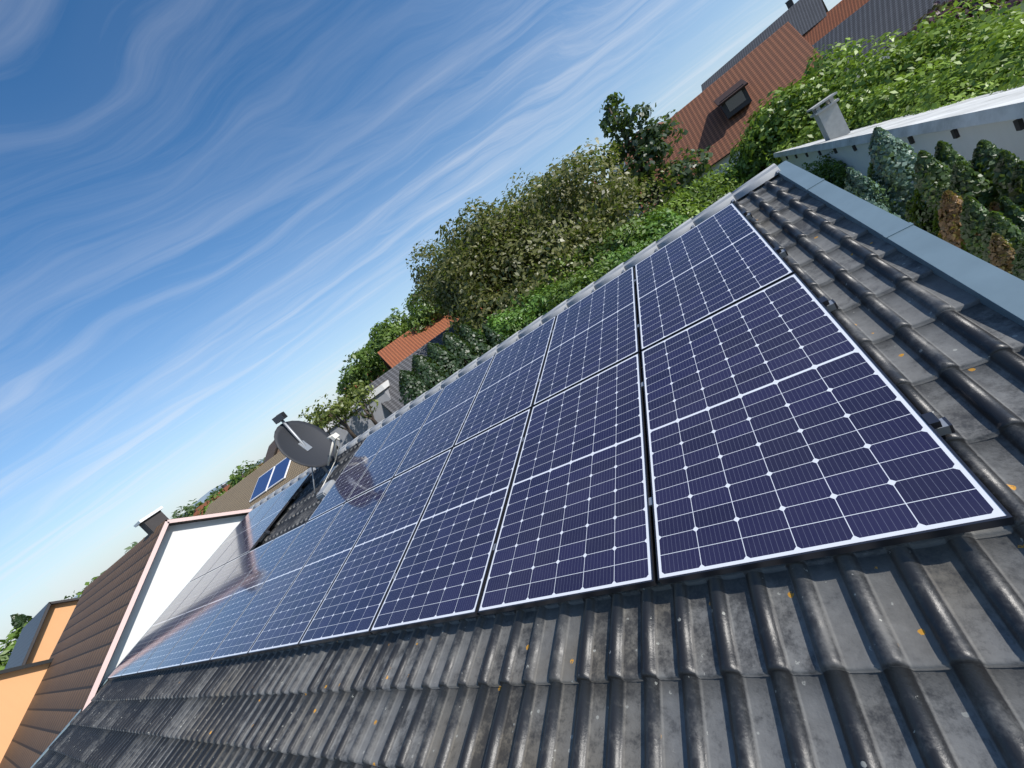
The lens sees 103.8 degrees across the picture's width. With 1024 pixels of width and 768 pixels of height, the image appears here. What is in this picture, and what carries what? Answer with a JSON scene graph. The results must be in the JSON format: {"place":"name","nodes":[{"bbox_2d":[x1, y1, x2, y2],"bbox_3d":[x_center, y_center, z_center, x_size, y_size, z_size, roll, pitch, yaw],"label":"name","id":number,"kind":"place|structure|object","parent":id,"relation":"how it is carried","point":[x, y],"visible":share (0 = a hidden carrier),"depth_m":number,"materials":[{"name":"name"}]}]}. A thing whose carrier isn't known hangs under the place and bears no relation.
{"place":"outdoors","nodes":[
{"label":"outdoors","id":0,"kind":"place"},
{"bbox_2d":[2,458,264,656],"bbox_3d":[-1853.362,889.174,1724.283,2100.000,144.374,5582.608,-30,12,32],"label":"distant hills","id":1,"kind":"structure","parent":0,"point":[202,498],"depth_m":2840.08,"materials":[{"name":"green plant"}]},
{"bbox_2d":[0,0,841,652],"label":"sky","id":2,"kind":"structure","parent":0,"point":[207,207],"materials":[{"name":"blue"}]},
{"bbox_2d":[641,1,1023,216],"bbox_3d":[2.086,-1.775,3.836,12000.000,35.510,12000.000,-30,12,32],"label":"ground","id":3,"kind":"structure","parent":0,"point":[1022,6],"depth_m":19.86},
{"bbox_2d":[0,617,31,669],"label":"tree","id":4,"kind":"object","parent":3,"relation":"on","point":[7,650],"visible":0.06,"depth_m":33.68,"materials":[{"name":"green plant"}]},
{"bbox_2d":[10,613,31,637],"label":"tree","id":5,"kind":"object","parent":3,"relation":"on","point":[18,620],"visible":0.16,"depth_m":36.56,"materials":[{"name":"green plant"}]},
{"bbox_2d":[0,658,53,762],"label":"wall","id":6,"kind":"structure","parent":3,"relation":"on","point":[19,685],"depth_m":11.84,"materials":[{"name":"orange paint"}]},
{"bbox_2d":[5,597,79,668],"bbox_3d":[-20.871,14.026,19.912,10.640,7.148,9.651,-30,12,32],"label":"dormer","id":7,"kind":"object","parent":3,"relation":"on","point":[41,633],"depth_m":16.57,"materials":[{"name":"paint"}]},
{"bbox_2d":[77,577,96,597],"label":"tree","id":8,"kind":"object","parent":3,"relation":"on","point":[87,584],"depth_m":58.99,"materials":[{"name":"green plant"}]},
{"bbox_2d":[0,506,251,767],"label":"neighbour house","id":9,"kind":"structure","parent":3,"relation":"on","point":[126,600],"depth_m":9.27,"materials":[{"name":"brown tile"}]},
{"bbox_2d":[172,499,200,518],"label":"tree","id":10,"kind":"object","parent":3,"relation":"on","point":[175,512],"visible":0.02,"depth_m":70.89,"materials":[{"name":"green plant"}]},
{"bbox_2d":[176,501,202,515],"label":"tree","id":11,"kind":"object","parent":3,"relation":"on","point":[200,503],"visible":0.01,"depth_m":70.52,"materials":[{"name":"green plant"}]},
{"bbox_2d":[193,483,231,515],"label":"house","id":12,"kind":"structure","parent":3,"relation":"on","point":[224,486],"depth_m":66.75,"materials":[{"name":"red tile"}]},
{"bbox_2d":[204,482,230,502],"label":"tree","id":13,"kind":"object","parent":3,"relation":"on","point":[215,492],"depth_m":75.31,"materials":[{"name":"green plant"}]},
{"bbox_2d":[196,460,258,515],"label":"tree","id":14,"kind":"object","parent":3,"relation":"on","point":[234,480],"visible":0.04,"depth_m":58.48,"materials":[{"name":"green plant"}]},
{"bbox_2d":[238,460,261,473],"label":"tree","id":15,"kind":"object","parent":3,"relation":"on","point":[258,462],"depth_m":87.67,"materials":[{"name":"green plant"}]},
{"bbox_2d":[244,457,264,476],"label":"tree","id":16,"kind":"object","parent":3,"relation":"on","point":[251,469],"visible":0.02,"depth_m":56.98,"materials":[{"name":"green plant"}]},
{"bbox_2d":[204,421,328,514],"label":"roof","id":17,"kind":"structure","parent":3,"relation":"on","point":[237,496],"depth_m":30.69,"materials":[{"name":"tile"}]},
{"bbox_2d":[249,457,290,501],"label":"solar panels","id":18,"kind":"object","parent":17,"relation":"on","point":[272,477],"visible":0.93,"depth_m":28.42,"materials":[{"name":"blue glass"}]},
{"bbox_2d":[263,441,279,463],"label":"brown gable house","id":19,"kind":"structure","parent":3,"relation":"on","point":[273,450],"depth_m":41.83,"materials":[{"name":"tile"}]},
{"bbox_2d":[298,405,339,449],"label":"street tree","id":20,"kind":"object","parent":3,"relation":"on","point":[308,417],"visible":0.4,"depth_m":21.06,"materials":[{"name":"green plant"}]},
{"bbox_2d":[310,394,356,438],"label":"street tree","id":21,"kind":"object","parent":3,"relation":"on","point":[334,412],"visible":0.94,"depth_m":20.72,"materials":[{"name":"green plant"}]},
{"bbox_2d":[334,377,378,424],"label":"street tree","id":22,"kind":"object","parent":3,"relation":"on","point":[354,392],"visible":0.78,"depth_m":21.93,"materials":[{"name":"green plant"}]},
{"bbox_2d":[323,380,391,447],"bbox_3d":[-8.418,3.571,27.341,5.579,6.221,6.300,-36,10,2],"label":"garage row","id":23,"kind":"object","parent":3,"relation":"on","point":[357,426],"visible":0.14,"depth_m":24.00,"materials":[{"name":"grey concrete"}]},
{"bbox_2d":[336,343,388,398],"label":"tree","id":24,"kind":"object","parent":3,"relation":"on","point":[364,367],"visible":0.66,"depth_m":54.14,"materials":[{"name":"green plant"}]},
{"bbox_2d":[365,307,410,362],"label":"tree","id":25,"kind":"object","parent":3,"relation":"on","point":[384,334],"visible":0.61,"depth_m":47.38,"materials":[{"name":"green plant"}]},
{"bbox_2d":[399,370,439,405],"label":"conifer hedge","id":26,"kind":"object","parent":3,"relation":"on","point":[407,381],"visible":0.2,"depth_m":12.39,"materials":[{"name":"green plant"}]},
{"bbox_2d":[402,279,447,336],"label":"tree","id":27,"kind":"object","parent":3,"relation":"on","point":[422,314],"visible":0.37,"depth_m":41.34,"materials":[{"name":"green plant"}]},
{"bbox_2d":[367,309,492,413],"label":"house","id":28,"kind":"structure","parent":3,"relation":"on","point":[394,403],"depth_m":25.53,"materials":[{"name":"grey tile"}]},
{"bbox_2d":[377,308,491,369],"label":"red roof house","id":29,"kind":"structure","parent":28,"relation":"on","point":[397,351],"depth_m":40.40,"materials":[{"name":"tile"}]},
{"bbox_2d":[411,355,450,393],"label":"conifer hedge","id":30,"kind":"object","parent":3,"relation":"on","point":[420,363],"visible":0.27,"depth_m":12.75,"materials":[{"name":"green plant"}]},
{"bbox_2d":[427,343,465,378],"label":"conifer hedge","id":31,"kind":"object","parent":3,"relation":"on","point":[435,353],"visible":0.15,"depth_m":13.30,"materials":[{"name":"green plant"}]},
{"bbox_2d":[442,332,479,370],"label":"conifer hedge","id":32,"kind":"object","parent":3,"relation":"on","point":[450,340],"visible":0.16,"depth_m":13.76,"materials":[{"name":"green plant"}]},
{"bbox_2d":[405,196,535,327],"bbox_3d":[-1.039,-6.491,26.675,9.814,10.758,9.681,-39,11,-16],"label":"oak tree","id":33,"kind":"object","parent":3,"relation":"on","point":[442,294],"visible":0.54,"depth_m":23.26,"materials":[{"name":"green plant"}]},
{"bbox_2d":[459,323,506,358],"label":"conifer hedge","id":34,"kind":"object","parent":3,"relation":"on","point":[468,332],"visible":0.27,"depth_m":14.46,"materials":[{"name":"green plant"}]},
{"bbox_2d":[473,280,563,352],"bbox_3d":[0.965,-1.863,18.795,5.781,4.715,4.444,-41,11,-24],"label":"bush","id":35,"kind":"object","parent":3,"relation":"on","point":[506,323],"visible":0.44,"depth_m":17.44,"materials":[{"name":"green plant"}]},
{"bbox_2d":[508,250,601,333],"bbox_3d":[3.175,-4.279,20.906,7.040,4.930,7.490,-30,12,32],"label":"bush","id":36,"kind":"object","parent":3,"relation":"on","point":[561,263],"visible":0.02,"depth_m":19.00,"materials":[{"name":"green plant"}]},
{"bbox_2d":[436,137,689,355],"bbox_3d":[3.138,-7.706,24.028,14.534,12.707,17.120,-30,12,32],"label":"tree","id":37,"kind":"object","parent":3,"relation":"on","point":[557,227],"visible":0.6,"depth_m":20.70,"materials":[{"name":"green plant"}]},
{"bbox_2d":[536,257,612,312],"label":"bush","id":38,"kind":"object","parent":3,"relation":"on","point":[588,277],"visible":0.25,"depth_m":16.18,"materials":[{"name":"green plant"}]},
{"bbox_2d":[541,217,656,288],"bbox_3d":[5.531,-5.431,21.246,6.998,5.626,7.009,-30,12,32],"label":"bush","id":39,"kind":"object","parent":3,"relation":"on","point":[620,234],"visible":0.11,"depth_m":18.30,"materials":[{"name":"green plant"}]},
{"bbox_2d":[591,232,666,276],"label":"bush","id":40,"kind":"object","parent":3,"relation":"on","point":[625,253],"visible":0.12,"depth_m":16.61,"materials":[{"name":"green plant"}]},
{"bbox_2d":[585,202,688,265],"bbox_3d":[7.011,-6.155,20.547,6.455,5.527,7.220,-30,12,32],"label":"bush","id":41,"kind":"object","parent":3,"relation":"on","point":[673,220],"visible":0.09,"depth_m":18.28,"materials":[{"name":"green plant"}]},
{"bbox_2d":[611,122,663,220],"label":"white house","id":42,"kind":"structure","parent":3,"relation":"on","point":[625,169],"depth_m":54.05,"materials":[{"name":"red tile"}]},
{"bbox_2d":[598,92,714,222],"bbox_3d":[8.488,-13.349,25.601,8.310,10.352,6.089,-39,11,-17],"label":"pine tree","id":43,"kind":"object","parent":3,"relation":"on","point":[654,145],"visible":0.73,"depth_m":24.35,"materials":[{"name":"green plant"}]},
{"bbox_2d":[633,186,708,230],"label":"bush","id":44,"kind":"object","parent":3,"relation":"on","point":[687,207],"visible":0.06,"depth_m":20.20,"materials":[{"name":"green plant"}]},
{"bbox_2d":[647,177,739,217],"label":"bush","id":45,"kind":"object","parent":3,"relation":"on","point":[712,195],"visible":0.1,"depth_m":21.29,"materials":[{"name":"green plant"}]},
{"bbox_2d":[692,162,764,196],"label":"bush","id":46,"kind":"object","parent":3,"relation":"on","point":[720,178],"visible":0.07,"depth_m":22.61,"materials":[{"name":"green plant"}]},
{"bbox_2d":[625,22,838,213],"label":"brown roof house","id":47,"kind":"structure","parent":3,"relation":"on","point":[779,57],"depth_m":29.03,"materials":[{"name":"brown tile"}]},
{"bbox_2d":[714,79,751,118],"bbox_3d":[15.937,-20.461,28.884,2.166,1.761,2.588,-30,12,32],"label":"brown roof dormer","id":48,"kind":"object","parent":47,"relation":"on","point":[735,98],"visible":0.95,"depth_m":28.30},
{"bbox_2d":[727,115,795,183],"bbox_3d":[14.874,-13.141,22.754,5.622,4.016,5.060,-39,11,-15],"label":"bush","id":49,"kind":"object","parent":3,"relation":"on","point":[756,160],"visible":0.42,"depth_m":21.89,"materials":[{"name":"green plant"}]},
{"bbox_2d":[701,0,827,91],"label":"dark roof house","id":50,"kind":"structure","parent":3,"relation":"on","point":[802,17],"depth_m":54.88,"materials":[{"name":"grey tile"}]},
{"bbox_2d":[740,38,867,166],"bbox_3d":[15.950,-14.605,21.602,6.224,5.055,6.947,-30,12,32],"label":"bush","id":51,"kind":"object","parent":3,"relation":"on","point":[787,99],"visible":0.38,"depth_m":20.41,"materials":[{"name":"green plant"}]},
{"bbox_2d":[803,0,869,44],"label":"red roof house","id":52,"kind":"structure","parent":3,"relation":"on","point":[840,12],"depth_m":49.37,"materials":[{"name":"tile"}]},
{"bbox_2d":[766,74,921,165],"bbox_3d":[14.196,-10.307,17.810,5.351,3.832,5.291,-30,12,32],"label":"bush","id":53,"kind":"object","parent":3,"relation":"on","point":[814,133],"visible":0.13,"depth_m":16.19,"materials":[{"name":"green plant"}]},
{"bbox_2d":[844,126,949,219],"bbox_3d":[6.223,-2.115,6.101,2.501,3.800,2.356,-30,12,32],"label":"bush","id":54,"kind":"object","parent":3,"relation":"on","point":[892,157],"visible":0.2,"depth_m":5.73,"materials":[{"name":"green plant"}]},
{"bbox_2d":[812,0,981,77],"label":"roof","id":55,"kind":"structure","parent":3,"relation":"on","point":[875,19],"depth_m":30.36,"materials":[{"name":"grey tile"}]},
{"bbox_2d":[773,85,1023,210],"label":"white garage","id":56,"kind":"structure","parent":3,"relation":"on","point":[964,127],"depth_m":8.31,"materials":[{"name":"paint"}]},
{"bbox_2d":[802,151,846,189],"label":"ivy on wall","id":57,"kind":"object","parent":56,"relation":"attached to","point":[827,176],"visible":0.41,"depth_m":12.86,"materials":[{"name":"green plant"}]},
{"bbox_2d":[775,0,1023,147],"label":"hedge","id":58,"kind":"object","parent":3,"relation":"on","point":[906,58],"visible":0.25,"depth_m":16.68,"materials":[{"name":"green plant"}]},
{"bbox_2d":[850,85,954,128],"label":"hedge","id":59,"kind":"object","parent":3,"relation":"on","point":[867,122],"visible":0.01,"depth_m":14.65,"materials":[{"name":"green plant"}]},
{"bbox_2d":[905,150,951,236],"bbox_3d":[5.601,-1.215,4.844,1.399,3.551,1.562,-39,11,-14],"label":"thuja conifer","id":60,"kind":"object","parent":3,"relation":"on","point":[927,174],"visible":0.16,"depth_m":4.54,"materials":[{"name":"green plant"}]},
{"bbox_2d":[840,6,1023,129],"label":"hedge","id":61,"kind":"object","parent":3,"relation":"on","point":[967,45],"visible":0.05,"depth_m":14.95,"materials":[{"name":"green plant"}]},
{"bbox_2d":[858,16,1023,126],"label":"hedge","id":62,"kind":"object","parent":3,"relation":"on","point":[1011,45],"visible":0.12,"depth_m":12.22,"materials":[{"name":"green plant"}]},
{"bbox_2d":[931,140,971,235],"bbox_3d":[5.791,-1.335,4.875,1.415,3.510,1.412,-30,12,32],"label":"thuja conifer","id":63,"kind":"object","parent":3,"relation":"on","point":[946,154],"visible":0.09,"depth_m":4.50,"materials":[{"name":"green plant"}]},
{"bbox_2d":[895,55,1023,207],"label":"hedge","id":64,"kind":"object","parent":3,"relation":"on","point":[1014,82],"depth_m":9.34,"materials":[{"name":"green plant"}]},
{"bbox_2d":[897,0,1022,51],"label":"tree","id":65,"kind":"object","parent":3,"relation":"on","point":[938,8],"visible":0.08,"depth_m":22.15,"materials":[{"name":"green plant"}]},
{"bbox_2d":[899,53,1023,117],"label":"hedge","id":66,"kind":"object","parent":3,"relation":"on","point":[941,96],"visible":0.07,"depth_m":11.71,"materials":[{"name":"green plant"}]},
{"bbox_2d":[932,160,999,238],"bbox_3d":[5.404,-0.867,4.363,1.539,3.403,1.507,-30,12,32],"label":"thuja conifer","id":67,"kind":"object","parent":3,"relation":"on","point":[966,179],"visible":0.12,"depth_m":3.99,"materials":[{"name":"green plant"}]},
{"bbox_2d":[938,189,999,251],"bbox_3d":[4.799,-0.344,3.929,1.579,3.433,1.449,-30,12,32],"label":"dead thuja","id":68,"kind":"object","parent":3,"relation":"on","point":[950,210],"visible":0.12,"depth_m":3.56,"materials":[{"name":"brown plant"}]},
{"bbox_2d":[969,139,1008,207],"bbox_3d":[5.587,-1.028,4.361,1.752,3.447,1.637,-30,12,32],"label":"thuja conifer","id":69,"kind":"object","parent":3,"relation":"on","point":[985,155],"visible":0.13,"depth_m":3.96,"materials":[{"name":"green plant"}]},
{"bbox_2d":[959,195,1023,258],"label":"thuja conifer","id":70,"kind":"object","parent":3,"relation":"on","point":[974,213],"visible":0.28,"depth_m":3.34,"materials":[{"name":"green plant"}]},
{"bbox_2d":[978,211,1023,274],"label":"thuja conifer","id":71,"kind":"object","parent":3,"relation":"on","point":[1005,228],"visible":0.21,"depth_m":3.00,"materials":[{"name":"green plant"}]},
{"bbox_2d":[987,232,1015,273],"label":"dead thuja","id":72,"kind":"object","parent":3,"relation":"on","point":[1002,253],"visible":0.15,"depth_m":2.87,"materials":[{"name":"brown plant"}]},
{"bbox_2d":[987,149,1019,206],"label":"thuja conifer","id":73,"kind":"object","parent":3,"relation":"on","point":[1006,162],"visible":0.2,"depth_m":3.70,"materials":[{"name":"green plant"}]},
{"bbox_2d":[1007,160,1023,211],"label":"thuja conifer","id":74,"kind":"object","parent":3,"relation":"on","point":[1015,186],"visible":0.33,"depth_m":3.44,"materials":[{"name":"green plant"}]},
{"bbox_2d":[1010,240,1023,280],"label":"thuja conifer","id":75,"kind":"object","parent":3,"relation":"on","point":[1017,269],"visible":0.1,"depth_m":2.64,"materials":[{"name":"green plant"}]},
{"bbox_3d":[-0.909,2.295,7.640,12.730,4.126,11.876,-30,12,32],"label":"house body","id":76,"kind":"object","parent":3,"relation":"on","visible":0},
{"bbox_2d":[31,161,1023,767],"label":"verge flashing","id":77,"kind":"object","parent":76,"relation":"on","point":[989,285],"visible":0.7,"depth_m":2.06,"materials":[{"name":"metal"}]},
{"bbox_2d":[32,175,1023,767],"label":"roof tiles","id":78,"kind":"object","parent":76,"relation":"on","point":[906,655],"visible":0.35,"depth_m":1.59,"materials":[{"name":"tile"}]},
{"bbox_2d":[107,574,205,678],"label":"solar panel","id":79,"kind":"object","parent":78,"relation":"on","point":[138,648],"visible":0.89,"depth_m":7.49,"materials":[{"name":"blue glass"}]},
{"bbox_2d":[121,564,224,676],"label":"solar panel","id":80,"kind":"object","parent":78,"relation":"on","point":[153,644],"visible":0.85,"depth_m":6.93,"materials":[{"name":"blue glass"}]},
{"bbox_2d":[137,553,246,673],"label":"solar panel","id":81,"kind":"object","parent":78,"relation":"on","point":[154,661],"visible":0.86,"depth_m":6.36,"materials":[{"name":"blue glass"}]},
{"bbox_2d":[156,539,273,670],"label":"solar panel","id":82,"kind":"object","parent":78,"relation":"on","point":[191,637],"visible":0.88,"depth_m":5.80,"materials":[{"name":"blue glass"}]},
{"bbox_2d":[180,523,305,666],"bbox_3d":[-3.530,2.755,5.386,1.040,0.400,1.729,-30,12,32],"label":"solar panel","id":83,"kind":"object","parent":78,"relation":"on","point":[210,641],"visible":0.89,"depth_m":5.23,"materials":[{"name":"blue glass"}]},
{"bbox_2d":[210,503,344,661],"bbox_3d":[-2.746,2.308,4.831,1.040,0.400,1.729,-30,12,32],"label":"solar panel","id":84,"kind":"object","parent":78,"relation":"on","point":[240,639],"visible":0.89,"depth_m":4.66,"materials":[{"name":"blue glass"}]},
{"bbox_2d":[272,411,339,492],"bbox_3d":[-3.736,1.134,7.372,0.938,1.561,0.900,-42,12,-31],"label":"satellite dish","id":85,"kind":"object","parent":78,"relation":"on","point":[307,444],"visible":0.97,"depth_m":7.42,"materials":[{"name":"grey metal"}]},
{"bbox_2d":[248,479,391,654],"bbox_3d":[-1.961,1.860,4.277,1.040,0.400,1.729,-30,12,32],"label":"solar panel","id":86,"kind":"object","parent":78,"relation":"on","point":[290,620],"visible":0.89,"depth_m":4.08,"materials":[{"name":"blue glass"}]},
{"bbox_2d":[316,480,335,498],"bbox_3d":[-3.111,1.766,6.718,0.260,0.152,0.306,-30,12,32],"label":"roof vent tile","id":87,"kind":"object","parent":78,"relation":"on","point":[325,489],"visible":0.79,"depth_m":6.64,"materials":[{"name":"concrete"}]},
{"bbox_2d":[299,448,451,645],"bbox_3d":[-1.176,1.413,3.722,1.040,0.400,1.729,-30,12,32],"label":"solar panel","id":88,"kind":"object","parent":78,"relation":"on","point":[351,604],"visible":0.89,"depth_m":3.50,"materials":[{"name":"blue glass"}]},
{"bbox_2d":[370,408,531,633],"bbox_3d":[-0.392,0.966,3.167,1.040,0.400,1.729,-30,12,32],"label":"solar panel","id":89,"kind":"object","parent":78,"relation":"on","point":[442,573],"visible":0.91,"depth_m":2.91,"materials":[{"name":"blue glass"}]},
{"bbox_2d":[249,164,779,509],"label":"ridge caps","id":90,"kind":"object","parent":78,"relation":"on","point":[764,176],"visible":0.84,"depth_m":5.08,"materials":[{"name":"concrete"}]},
{"bbox_2d":[127,210,954,654],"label":"panel mounting rails","id":91,"kind":"object","parent":78,"relation":"on","point":[941,426],"visible":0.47,"depth_m":1.97,"materials":[{"name":"silver metal"}]},
{"bbox_2d":[190,502,265,581],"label":"solar panel","id":92,"kind":"object","parent":91,"relation":"on","point":[222,548],"visible":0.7,"depth_m":8.89,"materials":[{"name":"blue glass"}]},
{"bbox_2d":[207,488,286,572],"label":"solar panel","id":93,"kind":"object","parent":91,"relation":"on","point":[236,543],"visible":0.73,"depth_m":8.34,"materials":[{"name":"blue glass"}]},
{"bbox_2d":[227,473,310,562],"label":"solar panel","id":94,"kind":"object","parent":91,"relation":"on","point":[257,533],"visible":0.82,"depth_m":7.74,"materials":[{"name":"blue glass"}]},
{"bbox_2d":[308,415,401,520],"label":"solar panel","id":95,"kind":"object","parent":91,"relation":"on","point":[346,483],"visible":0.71,"depth_m":6.08,"materials":[{"name":"blue glass"}]},
{"bbox_2d":[346,388,443,501],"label":"solar panel","id":96,"kind":"object","parent":91,"relation":"on","point":[385,464],"visible":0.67,"depth_m":5.51,"materials":[{"name":"blue glass"}]},
{"bbox_2d":[394,355,494,476],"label":"solar panel","id":97,"kind":"object","parent":91,"relation":"on","point":[440,430],"visible":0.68,"depth_m":4.94,"materials":[{"name":"blue glass"}]},
{"bbox_2d":[454,316,556,446],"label":"solar panel","id":98,"kind":"object","parent":91,"relation":"on","point":[508,387],"visible":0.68,"depth_m":4.37,"materials":[{"name":"blue glass"}]},
{"bbox_2d":[533,266,640,405],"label":"solar panel","id":99,"kind":"object","parent":91,"relation":"on","point":[595,332],"visible":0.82,"depth_m":3.79,"materials":[{"name":"blue glass"}]},
{"bbox_2d":[635,202,794,350],"bbox_3d":[1.553,-0.986,3.439,1.040,0.400,1.729,-30,12,32],"label":"solar panel","id":100,"kind":"object","parent":91,"relation":"on","point":[724,257],"visible":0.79,"depth_m":3.21,"materials":[{"name":"blue glass"}]},
{"bbox_2d":[478,353,657,614],"bbox_3d":[0.393,0.519,2.612,1.040,0.400,1.729,-30,12,32],"label":"solar panel","id":101,"kind":"object","parent":78,"relation":"on","point":[577,521],"visible":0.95,"depth_m":2.31,"materials":[{"name":"blue glass"}]},
{"bbox_2d":[641,273,1014,584],"bbox_3d":[1.178,0.071,2.057,1.040,0.400,1.729,-30,12,32],"label":"solar panel","id":102,"kind":"object","parent":78,"relation":"on","point":[786,422],"visible":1,"depth_m":1.69,"materials":[{"name":"blue glass"}]}
]}

